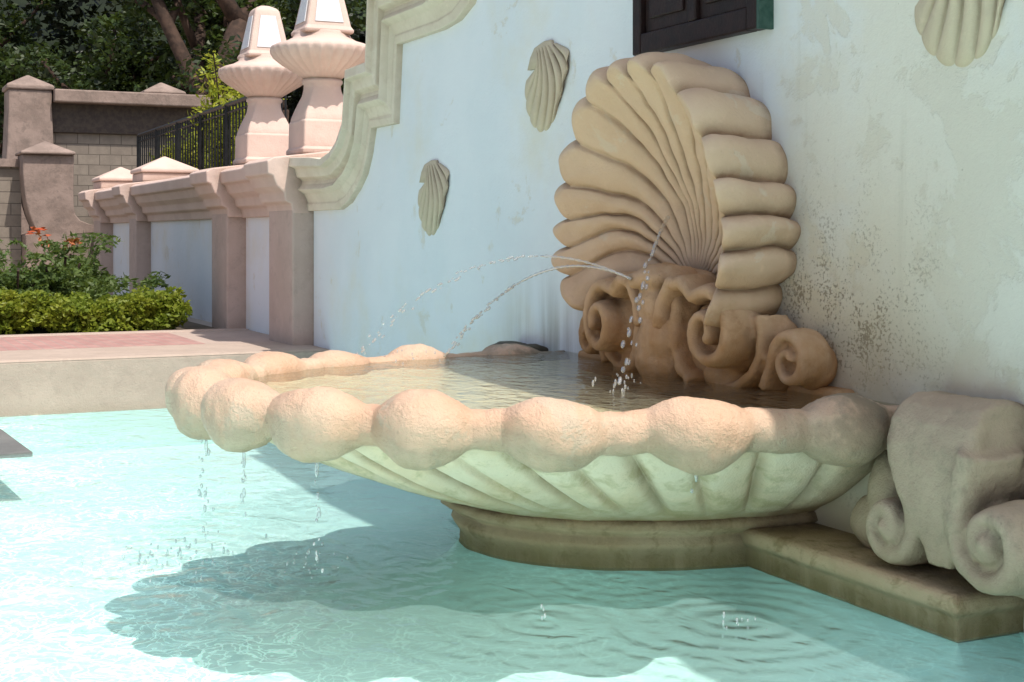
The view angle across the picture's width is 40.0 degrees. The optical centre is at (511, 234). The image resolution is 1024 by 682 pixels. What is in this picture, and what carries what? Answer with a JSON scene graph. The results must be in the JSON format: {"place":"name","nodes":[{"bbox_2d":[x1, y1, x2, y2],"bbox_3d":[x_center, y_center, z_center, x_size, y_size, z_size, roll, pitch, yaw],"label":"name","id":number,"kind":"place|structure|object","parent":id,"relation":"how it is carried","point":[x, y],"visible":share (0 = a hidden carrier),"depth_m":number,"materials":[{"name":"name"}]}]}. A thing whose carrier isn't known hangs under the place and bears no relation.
{"place":"outdoors","nodes":[
{"label":"outdoors","id":0,"kind":"place"},
{"bbox_2d":[0,333,204,350],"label":"brick paving","id":1,"kind":"structure","parent":0,"point":[77,341],"depth_m":14.66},
{"bbox_2d":[13,317,309,362],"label":"ground","id":2,"kind":"structure","parent":0,"point":[198,321],"depth_m":18.12,"materials":[{"name":"beige stone"}]},
{"bbox_2d":[0,0,85,154],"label":"tree","id":3,"kind":"object","parent":2,"relation":"on","point":[12,31],"visible":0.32,"depth_m":42.58,"materials":[{"name":"green plant"}]},
{"bbox_2d":[0,141,93,273],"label":"stone pier","id":4,"kind":"structure","parent":2,"relation":"on","point":[37,181],"depth_m":26.75,"materials":[{"name":"beige stone"}]},
{"bbox_2d":[15,321,217,334],"bbox_3d":[-11.233,1.311,18.627,12.370,0.378,10.549,0,0,-26],"label":"planting bed","id":5,"kind":"object","parent":2,"relation":"on","point":[187,325],"depth_m":17.02,"materials":[{"name":"soil"}]},
{"bbox_2d":[0,248,72,298],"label":"shrub","id":6,"kind":"object","parent":5,"relation":"on","point":[37,281],"visible":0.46,"depth_m":17.77,"materials":[{"name":"green plant"}]},
{"bbox_2d":[5,226,131,300],"bbox_3d":[-5.867,0.533,18.488,1.571,1.306,1.494,0,0,-8],"label":"shrub","id":7,"kind":"object","parent":5,"relation":"on","point":[76,275],"visible":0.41,"depth_m":18.25,"materials":[{"name":"green plant"}]},
{"bbox_2d":[34,230,124,298],"bbox_3d":[-6.010,0.550,19.556,1.385,1.233,1.401,0,0,34],"label":"shrub","id":8,"kind":"object","parent":5,"relation":"on","point":[88,261],"visible":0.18,"depth_m":19.49,"materials":[{"name":"green plant"}]},
{"bbox_2d":[0,285,192,334],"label":"hedge","id":9,"kind":"object","parent":5,"relation":"on","point":[35,311],"visible":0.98,"depth_m":16.07,"materials":[{"name":"green plant"}]},
{"bbox_2d":[91,271,183,301],"bbox_3d":[-4.840,0.842,18.190,1.285,0.739,1.129,0,0,-26],"label":"shrub","id":10,"kind":"object","parent":5,"relation":"on","point":[153,281],"visible":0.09,"depth_m":18.01,"materials":[{"name":"green plant"}]},
{"bbox_2d":[2,75,233,263],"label":"stair wall","id":11,"kind":"structure","parent":2,"relation":"on","point":[97,131],"depth_m":29.70,"materials":[{"name":"stone"}]},
{"bbox_2d":[0,328,248,336],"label":"kerb","id":12,"kind":"structure","parent":2,"relation":"on","point":[123,332],"depth_m":15.83,"materials":[{"name":"stone"}]},
{"bbox_2d":[0,342,328,416],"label":"pool kerb","id":13,"kind":"structure","parent":2,"relation":"on","point":[80,380],"depth_m":12.82,"materials":[{"name":"stone"}]},
{"bbox_2d":[0,0,365,159],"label":"distant foliage","id":14,"kind":"object","parent":2,"relation":"on","point":[61,6],"visible":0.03,"depth_m":49.87,"materials":[{"name":"green plant"}]},
{"bbox_2d":[110,0,256,95],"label":"tree","id":15,"kind":"object","parent":2,"relation":"on","point":[192,34],"visible":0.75,"depth_m":34.57,"materials":[{"name":"green plant"}]},
{"bbox_2d":[289,0,1023,631],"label":"fountain wall","id":16,"kind":"structure","parent":2,"relation":"on","point":[903,148],"depth_m":7.16,"materials":[{"name":"paint"}]},
{"bbox_2d":[418,160,449,235],"bbox_3d":[-0.652,-0.295,11.330,0.069,0.611,0.695,0,-4,-26],"label":"shell ornament","id":17,"kind":"object","parent":16,"relation":"attached to","point":[433,190],"visible":1,"depth_m":11.26,"materials":[{"name":"stone"}]},
{"bbox_2d":[525,40,569,131],"bbox_3d":[0.216,-1.005,9.517,0.069,0.611,0.695,0,-4,-26],"label":"shell ornament","id":18,"kind":"object","parent":16,"relation":"attached to","point":[545,80],"visible":1,"depth_m":9.46,"materials":[{"name":"stone"}]},
{"bbox_2d":[551,52,854,408],"bbox_3d":[0.848,-0.047,7.709,0.598,1.894,2.600,0,0,-26],"label":"shell relief","id":19,"kind":"object","parent":16,"relation":"attached to","point":[691,148],"visible":0.93,"depth_m":7.51,"materials":[{"name":"stone"}]},
{"bbox_2d":[357,255,631,352],"bbox_3d":[-0.152,0.450,8.041,1.816,0.680,0.086,0,0,26],"label":"water jet","id":20,"kind":"object","parent":19,"relation":"attached to","point":[477,269],"visible":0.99,"depth_m":8.04},
{"bbox_2d":[633,0,773,55],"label":"window shutter","id":21,"kind":"object","parent":16,"relation":"attached to","point":[663,25],"depth_m":7.76,"materials":[{"name":"brown wood"}]},
{"bbox_2d":[914,0,1004,66],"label":"shell ornament","id":22,"kind":"object","parent":16,"relation":"attached to","point":[960,33],"visible":1,"depth_m":5.99,"materials":[{"name":"stone"}]},
{"bbox_2d":[0,0,364,154],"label":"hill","id":23,"kind":"structure","parent":0,"point":[22,3],"depth_m":67.64,"materials":[{"name":"green plant"}]},
{"bbox_2d":[171,330,274,343],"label":"terrace paving","id":24,"kind":"structure","parent":0,"point":[219,337],"depth_m":15.39,"materials":[{"name":"beige stone"}]},
{"bbox_2d":[78,151,329,345],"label":"garden wall","id":25,"kind":"structure","parent":24,"relation":"on","point":[227,247],"depth_m":16.60,"materials":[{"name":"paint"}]},
{"bbox_2d":[218,6,302,165],"bbox_3d":[-2.984,-1.795,16.950,1.093,1.910,1.093,0,0,-26],"label":"stone finial","id":26,"kind":"object","parent":25,"relation":"on","point":[260,78],"visible":0.9,"depth_m":16.71,"materials":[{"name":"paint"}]},
{"bbox_2d":[270,0,364,154],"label":"stone finial","id":27,"kind":"object","parent":25,"relation":"on","point":[320,52],"visible":0.91,"depth_m":14.66,"materials":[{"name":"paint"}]},
{"bbox_2d":[0,409,1013,661],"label":"pool water","id":28,"kind":"structure","parent":0,"point":[328,535],"depth_m":8.57,"materials":[{"name":"teal liquid"}]},
{"bbox_2d":[82,530,265,579],"bbox_3d":[-1.640,1.570,6.775,0.840,0.084,1.042,0,0,-6],"label":"water splash","id":29,"kind":"object","parent":28,"relation":"on","point":[166,556],"visible":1,"depth_m":6.83,"materials":[{"name":"clear liquid"}]},
{"bbox_2d":[286,545,342,579],"bbox_3d":[-0.964,1.555,6.726,0.300,0.098,0.379,0,0,-26],"label":"water splash","id":30,"kind":"object","parent":28,"relation":"on","point":[314,564],"visible":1,"depth_m":6.71,"materials":[{"name":"clear liquid"}]},
{"bbox_2d":[0,408,1023,681],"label":"pool floor","id":31,"kind":"structure","parent":0,"point":[138,626],"depth_m":8.82,"materials":[{"name":"paint"}]},
{"bbox_2d":[0,429,32,458],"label":"stone step","id":32,"kind":"object","parent":31,"relation":"on","point":[11,447],"visible":1,"depth_m":10.45,"materials":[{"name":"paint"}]},
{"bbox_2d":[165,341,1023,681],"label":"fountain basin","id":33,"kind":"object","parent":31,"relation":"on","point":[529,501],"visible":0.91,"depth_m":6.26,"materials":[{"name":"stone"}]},
{"bbox_2d":[197,440,206,512],"bbox_3d":[-1.546,1.172,7.012,0.056,0.422,0.032,0,0,15],"label":"water drip","id":34,"kind":"object","parent":33,"relation":"hanging from","point":[200,484],"visible":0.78,"depth_m":7.01},
{"bbox_2d":[202,441,214,537],"bbox_3d":[-1.433,1.198,6.624,0.040,0.474,0.059,0,0,35],"label":"water drip","id":35,"kind":"object","parent":33,"relation":"hanging from","point":[205,490],"visible":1,"depth_m":6.61},
{"bbox_2d":[240,453,245,516],"bbox_3d":[-1.197,1.110,6.271,0.032,0.299,0.043,0,0,-26],"label":"water drip","id":36,"kind":"object","parent":33,"relation":"hanging from","point":[244,479],"visible":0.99,"depth_m":6.27},
{"bbox_2d":[313,463,323,572],"bbox_3d":[-0.829,1.205,6.020,0.043,0.487,0.034,0,0,-26],"label":"water drip","id":37,"kind":"object","parent":33,"relation":"hanging from","point":[317,515],"visible":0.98,"depth_m":6.02},
{"bbox_2d":[253,351,896,411],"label":"basin water","id":38,"kind":"structure","parent":33,"relation":"in","point":[400,365],"depth_m":7.36,"materials":[{"name":"clear liquid"}]},
{"bbox_2d":[443,264,631,361],"bbox_3d":[0.117,0.476,8.167,1.537,0.620,0.065,0,0,45],"label":"water jet","id":39,"kind":"object","parent":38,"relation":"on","point":[511,289],"visible":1,"depth_m":8.28},
{"bbox_2d":[618,215,669,393],"bbox_3d":[0.677,0.346,7.315,0.097,0.910,0.968,0,0,18],"label":"water jet","id":40,"kind":"object","parent":38,"relation":"on","point":[659,234],"visible":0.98,"depth_m":7.36},
{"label":"raised terrace","id":41,"kind":"structure","parent":0,"visible":0},
{"bbox_2d":[1,2,208,127],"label":"tree","id":42,"kind":"object","parent":41,"relation":"on","point":[121,64],"visible":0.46,"depth_m":40.21,"materials":[{"name":"green plant"}]},
{"bbox_2d":[149,144,174,157],"bbox_3d":[-6.179,-1.139,25.812,1.041,1.080,1.305,0,0,-26],"label":"yellow shrub","id":43,"kind":"object","parent":41,"relation":"on","point":[162,152],"visible":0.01,"depth_m":25.55,"materials":[{"name":"green plant"}]},
{"bbox_2d":[163,123,210,168],"bbox_3d":[-5.560,-1.284,24.580,1.054,1.370,1.326,0,0,-26],"label":"yellow shrub","id":44,"kind":"object","parent":41,"relation":"on","point":[189,149],"visible":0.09,"depth_m":24.30,"materials":[{"name":"green plant"}]},
{"bbox_2d":[137,95,286,169],"bbox_3d":[-5.018,-1.318,22.585,0.071,1.435,8.655,0,0,-28],"label":"iron railing","id":45,"kind":"object","parent":41,"relation":"on","point":[155,135],"visible":0.33,"depth_m":22.48,"materials":[{"name":"black metal"}]},
{"bbox_2d":[187,49,244,168],"bbox_3d":[-4.556,-1.764,22.645,1.172,2.330,1.394,0,0,-26],"label":"yellow shrub","id":46,"kind":"object","parent":41,"relation":"on","point":[213,86],"visible":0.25,"depth_m":22.60,"materials":[{"name":"green plant"}]},
{"bbox_2d":[133,0,366,123],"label":"tree","id":47,"kind":"object","parent":41,"relation":"on","point":[217,33],"visible":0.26,"depth_m":35.17,"materials":[{"name":"green plant"}]},
{"bbox_2d":[216,90,284,158],"bbox_3d":[-4.042,-1.448,21.534,1.008,1.699,1.176,0,0,-26],"label":"yellow shrub","id":48,"kind":"object","parent":41,"relation":"on","point":[223,102],"visible":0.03,"depth_m":21.29,"materials":[{"name":"green plant"}]},
{"bbox_2d":[208,0,365,121],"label":"tree","id":49,"kind":"object","parent":41,"relation":"on","point":[298,93],"visible":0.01,"depth_m":43.65,"materials":[{"name":"green plant"}]}
]}

